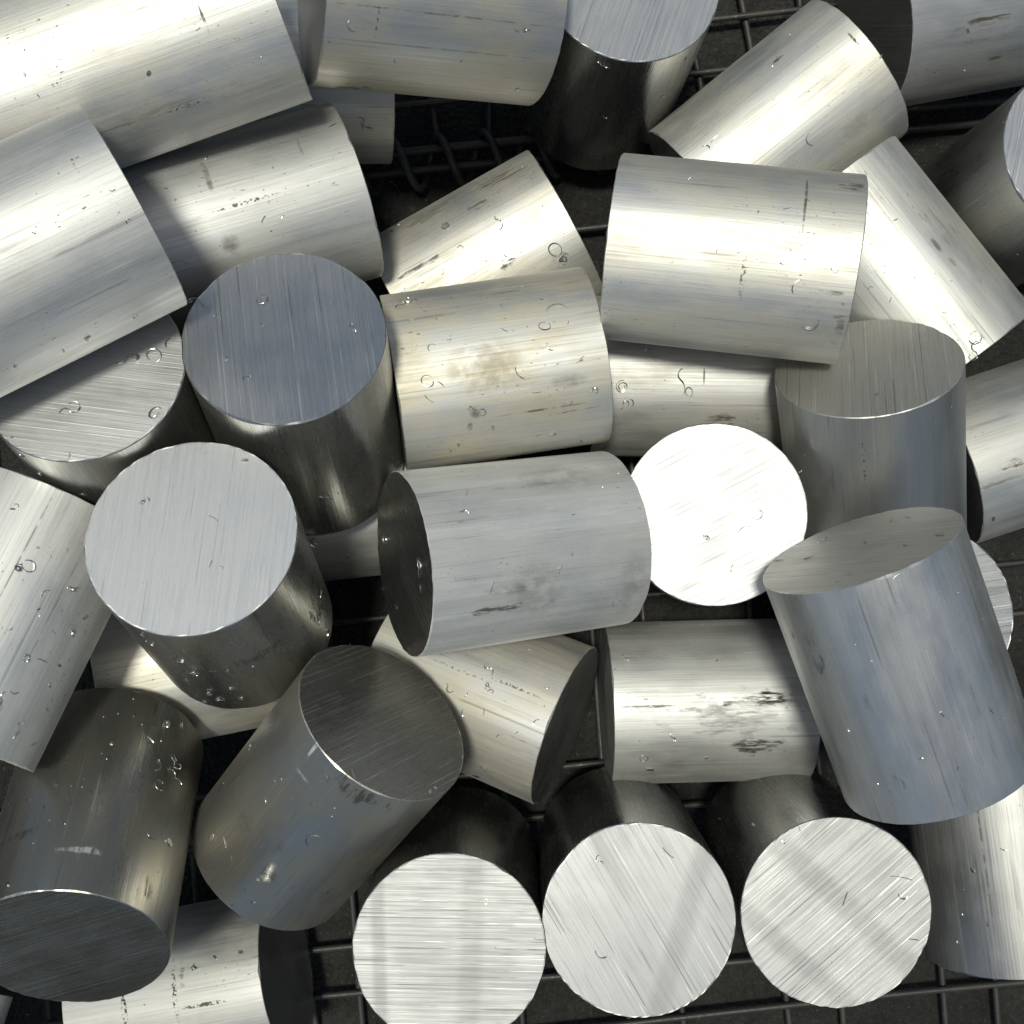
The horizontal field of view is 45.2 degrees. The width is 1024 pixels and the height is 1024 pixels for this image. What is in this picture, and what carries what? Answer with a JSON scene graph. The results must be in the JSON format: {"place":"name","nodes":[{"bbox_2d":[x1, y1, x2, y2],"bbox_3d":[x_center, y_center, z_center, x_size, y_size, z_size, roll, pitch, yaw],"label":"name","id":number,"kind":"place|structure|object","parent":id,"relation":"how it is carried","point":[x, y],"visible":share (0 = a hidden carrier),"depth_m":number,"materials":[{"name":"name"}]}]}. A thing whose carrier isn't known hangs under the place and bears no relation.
{"place":"outdoors","nodes":[
{"label":"outdoors","id":0,"kind":"place"},
{"bbox_2d":[0,0,1023,1023],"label":"ground","id":1,"kind":"structure","parent":0,"point":[585,195],"depth_m":0.84,"materials":[{"name":"black metal"}]},
{"bbox_2d":[1,7,1017,1015],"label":"metal dust","id":2,"kind":"object","parent":1,"relation":"on","point":[442,364],"visible":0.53,"depth_m":0.64,"materials":[{"name":"silver metal"}]},
{"bbox_2d":[0,0,1023,1023],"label":"wire basket","id":3,"kind":"object","parent":1,"relation":"on","point":[486,138],"visible":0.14,"depth_m":0.82,"materials":[{"name":"metal"}]},
{"bbox_2d":[0,994,12,1023],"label":"aluminium billet","id":4,"kind":"object","parent":3,"relation":"on","point":[5,1002],"visible":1,"depth_m":0.70,"materials":[{"name":"silver metal"}]},
{"bbox_2d":[90,613,279,738],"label":"aluminium billet","id":5,"kind":"object","parent":3,"relation":"on","point":[120,658],"visible":0.18,"depth_m":0.71,"materials":[{"name":"silver metal"}]},
{"bbox_2d":[0,688,203,1001],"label":"aluminium billet","id":6,"kind":"object","parent":5,"relation":"on","point":[78,923],"visible":0.88,"depth_m":0.63,"materials":[{"name":"silver metal"}]},
{"bbox_2d":[165,720,170,727],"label":"swarf chip","id":7,"kind":"object","parent":6,"relation":"on","point":[168,724],"visible":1,"depth_m":0.69,"materials":[{"name":"silver metal"}]},
{"bbox_2d":[171,754,181,769],"bbox_3d":[-0.184,0.137,0.674,0.002,0.008,0.009,-30,46,14],"label":"swarf chip","id":8,"kind":"object","parent":6,"relation":"on","point":[175,761],"visible":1,"depth_m":0.68,"materials":[{"name":"silver metal"}]},
{"bbox_2d":[84,442,332,708],"bbox_3d":[-0.151,0.037,0.636,0.100,0.126,0.100,-31,69,-13],"label":"aluminium billet","id":9,"kind":"object","parent":5,"relation":"on","point":[168,541],"visible":0.96,"depth_m":0.58,"materials":[{"name":"silver metal"}]},
{"bbox_2d":[187,670,199,675],"bbox_3d":[-0.158,0.079,0.607,0.006,0.005,0.002,12,65,-3],"label":"swarf chip","id":10,"kind":"object","parent":9,"relation":"on","point":[194,672],"visible":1,"depth_m":0.61,"materials":[{"name":"silver metal"}]},
{"bbox_2d":[62,899,312,1023],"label":"aluminium billet","id":11,"kind":"object","parent":3,"relation":"on","point":[266,976],"visible":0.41,"depth_m":0.72,"materials":[{"name":"silver metal"}]},
{"bbox_2d":[236,0,394,163],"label":"aluminium billet","id":12,"kind":"object","parent":3,"relation":"on","point":[375,111],"visible":0.22,"depth_m":0.73,"materials":[{"name":"silver metal"}]},
{"bbox_2d":[298,0,567,105],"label":"aluminium billet","id":13,"kind":"object","parent":12,"relation":"on","point":[434,38],"visible":0.98,"depth_m":0.63,"materials":[{"name":"silver metal"}]},
{"bbox_2d":[306,458,505,580],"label":"aluminium billet","id":14,"kind":"object","parent":3,"relation":"on","point":[359,542],"visible":0.06,"depth_m":0.73,"materials":[{"name":"silver metal"}]},
{"bbox_2d":[181,253,403,535],"bbox_3d":[-0.112,-0.059,0.659,0.100,0.129,0.100,-16,66,-8],"label":"aluminium billet","id":15,"kind":"object","parent":14,"relation":"on","point":[298,420],"visible":0.84,"depth_m":0.60,"materials":[{"name":"silver metal"}]},
{"bbox_2d":[0,314,215,504],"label":"aluminium billet","id":16,"kind":"object","parent":15,"relation":"on","point":[107,433],"visible":0.48,"depth_m":0.60,"materials":[{"name":"silver metal"}]},
{"bbox_2d":[0,467,111,771],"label":"aluminium billet","id":17,"kind":"object","parent":16,"relation":"on","point":[43,516],"visible":0.72,"depth_m":0.60,"materials":[{"name":"silver metal"}]},
{"bbox_2d":[21,559,34,571],"bbox_3d":[-0.235,0.026,0.596,0.006,0.002,0.006,-37,98,-26],"label":"swarf chip","id":18,"kind":"object","parent":17,"relation":"on","point":[33,567],"visible":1,"depth_m":0.60,"materials":[{"name":"silver metal"}]},
{"bbox_2d":[59,401,80,412],"bbox_3d":[-0.213,-0.049,0.592,0.011,0.002,0.006,-33,71,-19],"label":"swarf chip","id":19,"kind":"object","parent":16,"relation":"on","point":[69,410],"visible":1,"depth_m":0.59,"materials":[{"name":"silver metal"}]},
{"bbox_2d":[114,353,138,364],"bbox_3d":[-0.189,-0.075,0.602,0.011,0.002,0.008,12,64,3],"label":"swarf chip","id":20,"kind":"object","parent":16,"relation":"on","point":[134,358],"visible":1,"depth_m":0.60,"materials":[{"name":"silver metal"}]},
{"bbox_2d":[148,406,160,417],"bbox_3d":[-0.172,-0.048,0.592,0.005,0.002,0.007,28,71,15],"label":"swarf chip","id":21,"kind":"object","parent":16,"relation":"on","point":[151,410],"visible":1,"depth_m":0.59,"materials":[{"name":"silver metal"}]},
{"bbox_2d":[377,451,651,656],"bbox_3d":[-0.001,0.021,0.680,0.124,0.100,0.100,-7,88,-22],"label":"aluminium billet","id":22,"kind":"object","parent":14,"relation":"on","point":[509,505],"visible":1,"depth_m":0.64,"materials":[{"name":"silver metal"}]},
{"bbox_2d":[352,786,545,1023],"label":"aluminium billet","id":23,"kind":"object","parent":3,"relation":"on","point":[455,858],"visible":0.9,"depth_m":0.63,"materials":[{"name":"silver metal"}]},
{"bbox_2d":[371,615,597,803],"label":"aluminium billet","id":24,"kind":"object","parent":3,"relation":"on","point":[535,755],"visible":0.52,"depth_m":0.71,"materials":[{"name":"silver metal"}]},
{"bbox_2d":[192,645,463,930],"bbox_3d":[-0.103,0.153,0.678,0.100,0.100,0.129,40,118,2],"label":"aluminium billet","id":25,"kind":"object","parent":24,"relation":"on","point":[383,725],"visible":0.99,"depth_m":0.64,"materials":[{"name":"silver metal"}]},
{"bbox_2d":[259,867,274,883],"bbox_3d":[-0.128,0.190,0.643,0.007,0.004,0.008,14,117,9],"label":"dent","id":26,"kind":"object","parent":25,"relation":"on","point":[263,878],"visible":1,"depth_m":0.64,"materials":[{"name":"silver metal"}]},
{"bbox_2d":[379,150,601,295],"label":"aluminium billet","id":27,"kind":"object","parent":3,"relation":"on","point":[420,250],"visible":0.51,"depth_m":0.72,"materials":[{"name":"silver metal"}]},
{"bbox_2d":[122,103,382,336],"bbox_3d":[-0.150,-0.163,0.691,0.130,0.100,0.100,-19,106,-11],"label":"aluminium billet","id":28,"kind":"object","parent":27,"relation":"on","point":[311,186],"visible":0.59,"depth_m":0.65,"materials":[{"name":"silver metal"}]},
{"bbox_2d":[0,106,186,397],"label":"aluminium billet","id":29,"kind":"object","parent":28,"relation":"on","point":[71,277],"visible":0.99,"depth_m":0.53,"materials":[{"name":"silver metal"}]},
{"bbox_2d":[0,0,312,168],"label":"aluminium billet","id":30,"kind":"object","parent":28,"relation":"on","point":[213,73],"visible":0.72,"depth_m":0.58,"materials":[{"name":"silver metal"}]},
{"bbox_2d":[379,267,612,469],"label":"aluminium billet","id":31,"kind":"object","parent":27,"relation":"on","point":[478,352],"visible":0.85,"depth_m":0.65,"materials":[{"name":"silver metal"}]},
{"bbox_2d":[548,243,561,255],"bbox_3d":[0.025,-0.153,0.719,0.009,0.002,0.007,37,104,-19],"label":"swarf chip","id":32,"kind":"object","parent":27,"relation":"on","point":[554,243],"visible":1,"depth_m":0.72,"materials":[{"name":"silver metal"}]},
{"bbox_2d":[559,253,566,261],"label":"swarf chip","id":33,"kind":"object","parent":27,"relation":"on","point":[562,258],"visible":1,"depth_m":0.72,"materials":[{"name":"silver metal"}]},
{"bbox_2d":[519,0,718,170],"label":"aluminium billet","id":34,"kind":"object","parent":3,"relation":"on","point":[643,50],"visible":0.77,"depth_m":0.69,"materials":[{"name":"silver metal"}]},
{"bbox_2d":[538,767,735,1017],"bbox_3d":[0.066,0.212,0.710,0.100,0.155,0.100,-17,89,0],"label":"aluminium billet","id":35,"kind":"object","parent":3,"relation":"on","point":[670,952],"visible":0.97,"depth_m":0.63,"materials":[{"name":"silver metal"}]},
{"bbox_2d":[587,296,782,456],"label":"aluminium billet","id":36,"kind":"object","parent":3,"relation":"on","point":[735,389],"visible":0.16,"depth_m":0.72,"materials":[{"name":"silver metal"}]},
{"bbox_2d":[616,380,627,392],"bbox_3d":[0.065,-0.074,0.721,0.007,0.001,0.008,14,103,-8],"label":"swarf chip","id":37,"kind":"object","parent":36,"relation":"on","point":[621,389],"visible":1,"depth_m":0.72,"materials":[{"name":"silver metal"}]},
{"bbox_2d":[600,153,867,363],"bbox_3d":[0.118,-0.137,0.665,0.128,0.100,0.100,7,103,8],"label":"aluminium billet","id":38,"kind":"object","parent":36,"relation":"on","point":[670,278],"visible":0.98,"depth_m":0.62,"materials":[{"name":"silver metal"}]},
{"bbox_2d":[774,320,966,539],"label":"aluminium billet","id":39,"kind":"object","parent":36,"relation":"on","point":[898,442],"visible":0.71,"depth_m":0.66,"materials":[{"name":"silver metal"}]},
{"bbox_2d":[598,618,820,782],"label":"aluminium billet","id":40,"kind":"object","parent":3,"relation":"on","point":[741,710],"visible":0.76,"depth_m":0.73,"materials":[{"name":"silver metal"}]},
{"bbox_2d":[631,423,807,605],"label":"aluminium billet","id":41,"kind":"object","parent":3,"relation":"on","point":[696,484],"visible":0.82,"depth_m":0.67,"materials":[{"name":"silver metal"}]},
{"bbox_2d":[648,0,907,171],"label":"aluminium billet","id":42,"kind":"object","parent":3,"relation":"on","point":[764,105],"visible":0.63,"depth_m":0.72,"materials":[{"name":"silver metal"}]},
{"bbox_2d":[701,772,931,1008],"bbox_3d":[0.169,0.209,0.708,0.100,0.138,0.100,-39,90,0],"label":"aluminium billet","id":43,"kind":"object","parent":3,"relation":"on","point":[800,928],"visible":0.84,"depth_m":0.64,"materials":[{"name":"silver metal"}]},
{"bbox_2d":[837,0,1023,105],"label":"aluminium billet","id":44,"kind":"object","parent":3,"relation":"on","point":[931,50],"visible":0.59,"depth_m":0.73,"materials":[{"name":"silver metal"}]},
{"bbox_2d":[842,136,1023,363],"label":"aluminium billet","id":45,"kind":"object","parent":3,"relation":"on","point":[961,279],"visible":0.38,"depth_m":0.69,"materials":[{"name":"silver metal"}]},
{"bbox_2d":[908,784,1023,979],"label":"aluminium billet","id":46,"kind":"object","parent":3,"relation":"on","point":[992,892],"visible":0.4,"depth_m":0.66,"materials":[{"name":"silver metal"}]},
{"bbox_2d":[922,87,1023,286],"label":"aluminium billet","id":47,"kind":"object","parent":3,"relation":"on","point":[975,175],"visible":0.58,"depth_m":0.71,"materials":[{"name":"silver metal"}]},
{"bbox_2d":[970,539,1013,649],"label":"aluminium billet","id":48,"kind":"object","parent":3,"relation":"on","point":[997,587],"visible":0.06,"depth_m":0.67,"materials":[{"name":"silver metal"}]},
{"bbox_2d":[763,507,1023,823],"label":"aluminium billet","id":49,"kind":"object","parent":48,"relation":"on","point":[958,671],"visible":1,"depth_m":0.58,"materials":[{"name":"silver metal"}]},
{"bbox_2d":[966,359,1023,542],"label":"aluminium billet","id":50,"kind":"object","parent":3,"relation":"on","point":[995,446],"visible":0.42,"depth_m":0.73,"materials":[{"name":"silver metal"}]}
]}

